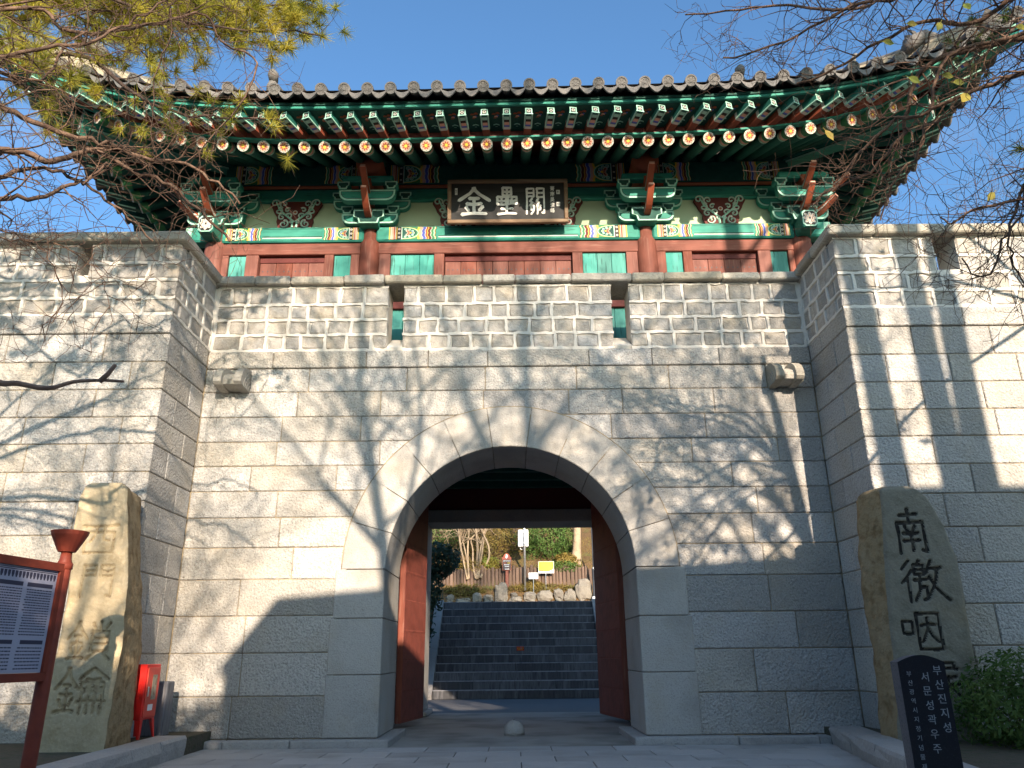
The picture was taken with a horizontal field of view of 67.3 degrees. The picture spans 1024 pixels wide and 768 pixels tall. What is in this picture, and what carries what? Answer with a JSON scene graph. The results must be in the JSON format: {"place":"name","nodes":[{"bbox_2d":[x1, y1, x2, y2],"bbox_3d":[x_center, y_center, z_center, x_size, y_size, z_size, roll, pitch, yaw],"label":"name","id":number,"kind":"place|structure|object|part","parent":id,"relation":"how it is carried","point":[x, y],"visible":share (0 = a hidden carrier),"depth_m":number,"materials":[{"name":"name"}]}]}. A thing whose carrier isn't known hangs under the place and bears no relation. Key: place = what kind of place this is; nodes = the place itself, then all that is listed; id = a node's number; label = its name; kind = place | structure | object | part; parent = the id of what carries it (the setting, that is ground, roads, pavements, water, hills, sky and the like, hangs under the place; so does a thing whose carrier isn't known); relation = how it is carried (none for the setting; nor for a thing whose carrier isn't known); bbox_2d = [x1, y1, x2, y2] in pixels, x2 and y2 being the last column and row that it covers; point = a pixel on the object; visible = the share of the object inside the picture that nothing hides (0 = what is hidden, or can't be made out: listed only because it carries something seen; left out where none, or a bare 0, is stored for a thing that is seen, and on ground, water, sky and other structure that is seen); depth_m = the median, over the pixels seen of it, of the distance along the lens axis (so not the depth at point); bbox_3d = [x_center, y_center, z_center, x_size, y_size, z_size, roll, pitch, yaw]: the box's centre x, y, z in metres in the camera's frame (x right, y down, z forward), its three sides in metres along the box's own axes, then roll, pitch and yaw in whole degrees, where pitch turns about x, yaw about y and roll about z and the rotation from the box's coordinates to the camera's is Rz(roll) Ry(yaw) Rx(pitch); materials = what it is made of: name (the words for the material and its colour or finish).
{"place":"outdoors","nodes":[
{"label":"outdoors","id":0,"kind":"place"},
{"bbox_2d":[377,748,595,767],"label":"ground","id":1,"kind":"structure","parent":0,"point":[520,755],"depth_m":9.51,"materials":[{"name":"grey stone"}]},
{"bbox_2d":[0,529,89,767],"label":"information board","id":2,"kind":"object","parent":1,"relation":"on","point":[33,594],"visible":1,"depth_m":6.70,"materials":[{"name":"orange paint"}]},
{"bbox_2d":[0,731,210,767],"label":"planting bed","id":3,"kind":"object","parent":1,"relation":"on","point":[10,755],"visible":0.25,"depth_m":8.86,"materials":[{"name":"soil"}]},
{"bbox_2d":[39,483,141,752],"bbox_3d":[-5.093,2.856,9.556,1.024,3.152,0.908,-1,-19,0],"label":"carved standing stone","id":4,"kind":"object","parent":3,"relation":"on","point":[91,699],"visible":0.9,"depth_m":9.15,"materials":[{"name":"beige stone"}]},
{"bbox_2d":[133,664,160,739],"bbox_3d":[-4.776,4.084,9.922,0.270,0.885,0.440,-1,-19,0],"label":"fire cabinet","id":5,"kind":"object","parent":3,"relation":"on","point":[146,694],"visible":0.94,"depth_m":9.85,"materials":[{"name":"red metal"}]},
{"bbox_3d":[-4.656,3.985,9.962,0.029,0.594,0.350,-1,-19,0],"label":"door","id":6,"kind":"part","parent":5,"relation":"part of","materials":[{"name":"red metal"}]},
{"bbox_2d":[0,30,297,175],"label":"pine tree","id":7,"kind":"object","parent":3,"relation":"on","point":[268,117],"visible":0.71,"depth_m":8.80,"materials":[{"name":"green plant"}]},
{"bbox_2d":[0,0,308,390],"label":"bare tree","id":8,"kind":"object","parent":3,"relation":"on","point":[99,148],"visible":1,"depth_m":6.96,"materials":[{"name":"brown plant"}]},
{"bbox_2d":[140,681,174,736],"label":"grey stone block","id":9,"kind":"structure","parent":3,"relation":"on","point":[162,716],"depth_m":10.42,"materials":[{"name":"grey stone"}]},
{"bbox_2d":[0,0,352,149],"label":"pine tree","id":10,"kind":"object","parent":3,"relation":"on","point":[291,14],"visible":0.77,"depth_m":9.26,"materials":[{"name":"green plant"}]},
{"bbox_2d":[0,231,222,742],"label":"stone bastion","id":11,"kind":"object","parent":1,"relation":"on","point":[136,432],"visible":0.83,"depth_m":11.30,"materials":[{"name":"stone"}]},
{"bbox_2d":[36,735,186,767],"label":"stone kerb","id":12,"kind":"structure","parent":1,"relation":"on","point":[149,752],"depth_m":8.66,"materials":[{"name":"grey stone"}]},
{"bbox_2d":[165,271,864,749],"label":"stone gate wall","id":13,"kind":"structure","parent":1,"relation":"on","point":[347,441],"depth_m":12.29,"materials":[{"name":"stone"}]},
{"bbox_2d":[213,368,251,393],"bbox_3d":[-4.551,-0.091,12.542,0.478,0.385,0.470,-1,-19,0],"label":"stone spout","id":14,"kind":"object","parent":13,"relation":"attached to","point":[226,381],"visible":1,"depth_m":12.42,"materials":[{"name":"grey stone"}]},
{"bbox_2d":[394,505,428,723],"bbox_3d":[-1.873,3.897,14.627,0.132,4.600,1.352,-4,-20,10],"label":"iron clad door","id":15,"kind":"structure","parent":13,"relation":"attached to","point":[409,691],"depth_m":14.23,"materials":[{"name":"red metal"}]},
{"bbox_2d":[0,6,1023,340],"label":"gate pavilion","id":16,"kind":"structure","parent":13,"relation":"on","point":[656,176],"depth_m":15.17,"materials":[{"name":"green wood"}]},
{"bbox_2d":[447,179,568,224],"bbox_3d":[-0.085,-3.608,15.227,2.380,0.932,0.210,-1,-19,0],"label":"name board","id":17,"kind":"object","parent":16,"relation":"attached to","point":[501,201],"visible":1,"depth_m":15.22,"materials":[{"name":"black wood"}]},
{"bbox_2d":[591,503,630,719],"bbox_3d":[1.889,4.015,15.066,0.132,4.600,1.624,3,-20,-9],"label":"iron clad door","id":18,"kind":"structure","parent":13,"relation":"attached to","point":[613,683],"depth_m":14.69,"materials":[{"name":"red metal"}]},
{"bbox_2d":[766,363,804,388],"bbox_3d":[4.449,-0.177,12.542,0.478,0.385,0.470,-1,-19,0],"label":"stone spout","id":19,"kind":"object","parent":13,"relation":"attached to","point":[791,375],"visible":1,"depth_m":12.42,"materials":[{"name":"grey stone"}]},
{"bbox_2d":[829,726,977,767],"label":"stone kerb","id":20,"kind":"structure","parent":1,"relation":"on","point":[876,749],"depth_m":8.93,"materials":[{"name":"grey stone"}]},
{"bbox_2d":[794,223,1023,733],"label":"stone bastion","id":21,"kind":"object","parent":1,"relation":"on","point":[924,395],"visible":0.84,"depth_m":11.24,"materials":[{"name":"stone"}]},
{"bbox_2d":[824,726,1023,767],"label":"planting bed","id":22,"kind":"object","parent":1,"relation":"on","point":[978,755],"visible":0.25,"depth_m":7.84,"materials":[{"name":"soil"}]},
{"bbox_2d":[661,0,1023,347],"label":"bare tree","id":23,"kind":"object","parent":22,"relation":"on","point":[977,47],"visible":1,"depth_m":7.06,"materials":[{"name":"brown plant"}]},
{"bbox_2d":[856,486,982,740],"bbox_3d":[5.122,2.877,9.832,1.138,3.111,0.508,-1,-19,0],"label":"carved standing stone","id":24,"kind":"object","parent":22,"relation":"on","point":[912,593],"visible":0.77,"depth_m":9.73,"materials":[{"name":"grey stone"}]},
{"bbox_2d":[937,0,1023,188],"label":"pine tree","id":25,"kind":"object","parent":22,"relation":"on","point":[1019,147],"visible":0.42,"depth_m":8.48,"materials":[{"name":"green plant"}]},
{"bbox_2d":[948,646,1023,749],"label":"shrub","id":26,"kind":"object","parent":22,"relation":"on","point":[989,704],"visible":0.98,"depth_m":8.58,"materials":[{"name":"green plant"}]},
{"bbox_2d":[875,156,1023,268],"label":"bare tree","id":27,"kind":"object","parent":1,"relation":"on","point":[955,203],"visible":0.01,"depth_m":23.80,"materials":[{"name":"brown plant"}]},
{"bbox_2d":[881,116,1023,269],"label":"bare tree","id":28,"kind":"object","parent":1,"relation":"on","point":[984,184],"visible":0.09,"depth_m":23.65,"materials":[{"name":"brown plant"}]},
{"bbox_2d":[923,170,1023,221],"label":"bare tree","id":29,"kind":"object","parent":1,"relation":"on","point":[967,204],"visible":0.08,"depth_m":27.04,"materials":[{"name":"brown plant"}]},
{"bbox_2d":[366,712,637,748],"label":"passage floor","id":30,"kind":"structure","parent":0,"point":[550,729],"depth_m":12.96,"materials":[{"name":"grey stone"}]},
{"bbox_2d":[504,719,524,735],"bbox_3d":[0.033,5.475,12.278,0.332,0.228,0.332,-1,-19,0],"label":"door stop stone","id":31,"kind":"object","parent":30,"relation":"on","point":[513,727],"visible":1,"depth_m":12.16,"materials":[{"name":"grey stone"}]},
{"bbox_2d":[0,0,1023,267],"label":"sky","id":32,"kind":"structure","parent":0,"point":[400,42],"materials":[{"name":"blue"}]},
{"bbox_2d":[429,528,596,699],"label":"hillside","id":33,"kind":"structure","parent":0,"point":[585,532],"depth_m":47.20,"materials":[{"name":"brown plant"}]},
{"bbox_2d":[429,539,461,646],"bbox_3d":[-2.588,6.904,24.474,1.981,4.024,2.269,-1,-19,0],"label":"shrub","id":34,"kind":"object","parent":33,"relation":"on","point":[441,568],"visible":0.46,"depth_m":24.77,"materials":[{"name":"green plant"}]},
{"bbox_2d":[432,529,467,547],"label":"shrub","id":35,"kind":"object","parent":33,"relation":"on","point":[439,535],"visible":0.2,"depth_m":48.85,"materials":[{"name":"green plant"}]},
{"bbox_2d":[446,594,454,601],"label":"boulder","id":36,"kind":"object","parent":33,"relation":"on","point":[450,597],"visible":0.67,"depth_m":44.40,"materials":[{"name":"grey stone"}]},
{"bbox_2d":[434,529,491,579],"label":"multi stem tree","id":37,"kind":"object","parent":33,"relation":"on","point":[463,539],"visible":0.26,"depth_m":45.99,"materials":[{"name":"beige plant"}]},
{"bbox_2d":[456,598,470,601],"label":"boulder","id":38,"kind":"object","parent":33,"relation":"on","point":[464,600],"visible":0.53,"depth_m":44.20,"materials":[{"name":"grey stone"}]},
{"bbox_2d":[442,583,487,597],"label":"shrub","id":39,"kind":"object","parent":33,"relation":"on","point":[467,586],"visible":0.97,"depth_m":44.74,"materials":[{"name":"green plant"}]},
{"bbox_2d":[434,528,499,579],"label":"multi stem tree","id":40,"kind":"object","parent":33,"relation":"on","point":[478,560],"visible":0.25,"depth_m":46.11,"materials":[{"name":"beige plant"}]},
{"bbox_2d":[473,593,481,601],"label":"boulder","id":41,"kind":"object","parent":33,"relation":"on","point":[477,597],"visible":0.65,"depth_m":44.26,"materials":[{"name":"grey stone"}]},
{"bbox_2d":[456,560,501,574],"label":"shrub","id":42,"kind":"object","parent":33,"relation":"on","point":[474,561],"visible":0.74,"depth_m":45.81,"materials":[{"name":"green plant"}]},
{"bbox_2d":[483,594,493,601],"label":"boulder","id":43,"kind":"object","parent":33,"relation":"on","point":[488,598],"visible":0.62,"depth_m":44.24,"materials":[{"name":"grey stone"}]},
{"bbox_2d":[481,555,498,568],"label":"shrub","id":44,"kind":"object","parent":33,"relation":"on","point":[494,559],"visible":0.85,"depth_m":45.96,"materials":[{"name":"green plant"}]},
{"bbox_2d":[458,528,527,558],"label":"shrub","id":45,"kind":"object","parent":33,"relation":"on","point":[495,543],"visible":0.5,"depth_m":47.99,"materials":[{"name":"green plant"}]},
{"bbox_2d":[495,582,507,601],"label":"boulder","id":46,"kind":"object","parent":33,"relation":"on","point":[501,591],"visible":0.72,"depth_m":44.33,"materials":[{"name":"grey stone"}]},
{"bbox_2d":[502,553,510,587],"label":"park rule sign","id":47,"kind":"object","parent":33,"relation":"on","point":[506,562],"visible":0.99,"depth_m":45.28,"materials":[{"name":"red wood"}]},
{"bbox_2d":[433,565,591,585],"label":"log palisade","id":48,"kind":"object","parent":33,"relation":"on","point":[489,577],"visible":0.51,"depth_m":45.50,"materials":[{"name":"brown wood"}]},
{"bbox_2d":[428,599,598,699],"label":"stone staircase","id":49,"kind":"structure","parent":33,"relation":"on","point":[480,638],"depth_m":24.18,"materials":[{"name":"grey stone"}]},
{"bbox_2d":[510,592,517,596],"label":"boulder","id":50,"kind":"object","parent":33,"relation":"on","point":[514,594],"visible":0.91,"depth_m":44.44,"materials":[{"name":"grey stone"}]},
{"bbox_2d":[509,596,521,601],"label":"boulder","id":51,"kind":"object","parent":33,"relation":"on","point":[516,599],"visible":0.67,"depth_m":44.22,"materials":[{"name":"beige stone"}]},
{"bbox_2d":[518,528,527,590],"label":"camera pole","id":52,"kind":"object","parent":33,"relation":"on","point":[523,538],"visible":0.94,"depth_m":45.70,"materials":[{"name":"metal"}]},
{"bbox_2d":[524,591,536,600],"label":"boulder","id":53,"kind":"object","parent":33,"relation":"on","point":[530,596],"visible":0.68,"depth_m":44.27,"materials":[{"name":"grey stone"}]},
{"bbox_2d":[489,582,574,592],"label":"shrub","id":54,"kind":"object","parent":33,"relation":"on","point":[529,585],"visible":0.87,"depth_m":44.85,"materials":[{"name":"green plant"}]},
{"bbox_2d":[521,579,543,592],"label":"shrub","id":55,"kind":"object","parent":33,"relation":"on","point":[530,582],"visible":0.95,"depth_m":44.92,"materials":[{"name":"green plant"}]},
{"bbox_2d":[529,573,537,591],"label":"white sign","id":56,"kind":"object","parent":33,"relation":"on","point":[533,576],"visible":1,"depth_m":44.85,"materials":[{"name":"metal"}]},
{"bbox_2d":[511,528,572,560],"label":"shrub","id":57,"kind":"object","parent":33,"relation":"on","point":[556,547],"visible":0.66,"depth_m":47.15,"materials":[{"name":"green plant"}]},
{"bbox_2d":[537,590,552,600],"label":"boulder","id":58,"kind":"object","parent":33,"relation":"on","point":[544,595],"visible":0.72,"depth_m":44.25,"materials":[{"name":"grey stone"}]},
{"bbox_2d":[538,561,553,578],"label":"yellow notice sign","id":59,"kind":"object","parent":33,"relation":"on","point":[545,567],"visible":1,"depth_m":45.24,"materials":[{"name":"metal"}]},
{"bbox_2d":[554,588,563,600],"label":"boulder","id":60,"kind":"object","parent":33,"relation":"on","point":[558,594],"visible":0.91,"depth_m":44.27,"materials":[{"name":"grey stone"}]},
{"bbox_2d":[554,551,581,567],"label":"shrub","id":61,"kind":"object","parent":33,"relation":"on","point":[565,556],"visible":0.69,"depth_m":46.26,"materials":[{"name":"yellow plant"}]},
{"bbox_2d":[554,560,581,572],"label":"shrub","id":62,"kind":"object","parent":33,"relation":"on","point":[568,563],"visible":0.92,"depth_m":45.66,"materials":[{"name":"green plant"}]},
{"bbox_2d":[564,589,575,600],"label":"boulder","id":63,"kind":"object","parent":33,"relation":"on","point":[570,595],"visible":0.84,"depth_m":44.27,"materials":[{"name":"grey stone"}]},
{"bbox_2d":[572,528,581,564],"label":"tree trunk","id":64,"kind":"object","parent":33,"relation":"on","point":[576,551],"visible":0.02,"depth_m":46.85,"materials":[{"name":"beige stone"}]},
{"bbox_2d":[574,578,591,600],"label":"boulder","id":65,"kind":"object","parent":33,"relation":"on","point":[583,588],"visible":0.97,"depth_m":44.36,"materials":[{"name":"grey stone"}]},
{"bbox_2d":[591,528,594,598],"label":"lamp post","id":66,"kind":"object","parent":33,"relation":"on","point":[593,596],"visible":0.27,"depth_m":44.47,"materials":[{"name":"metal"}]},
{"bbox_2d":[427,698,599,712],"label":"road","id":67,"kind":"structure","parent":0,"point":[516,705],"depth_m":19.35,"materials":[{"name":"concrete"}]},
{"bbox_2d":[149,744,878,767],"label":"forecourt paving","id":68,"kind":"structure","parent":0,"point":[752,756],"depth_m":9.53,"materials":[{"name":"grey stone"}]},
{"bbox_2d":[890,655,963,767],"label":"black inscription stone","id":69,"kind":"object","parent":68,"relation":"on","point":[926,716],"visible":1,"depth_m":5.16,"materials":[{"name":"stone"}]}
]}

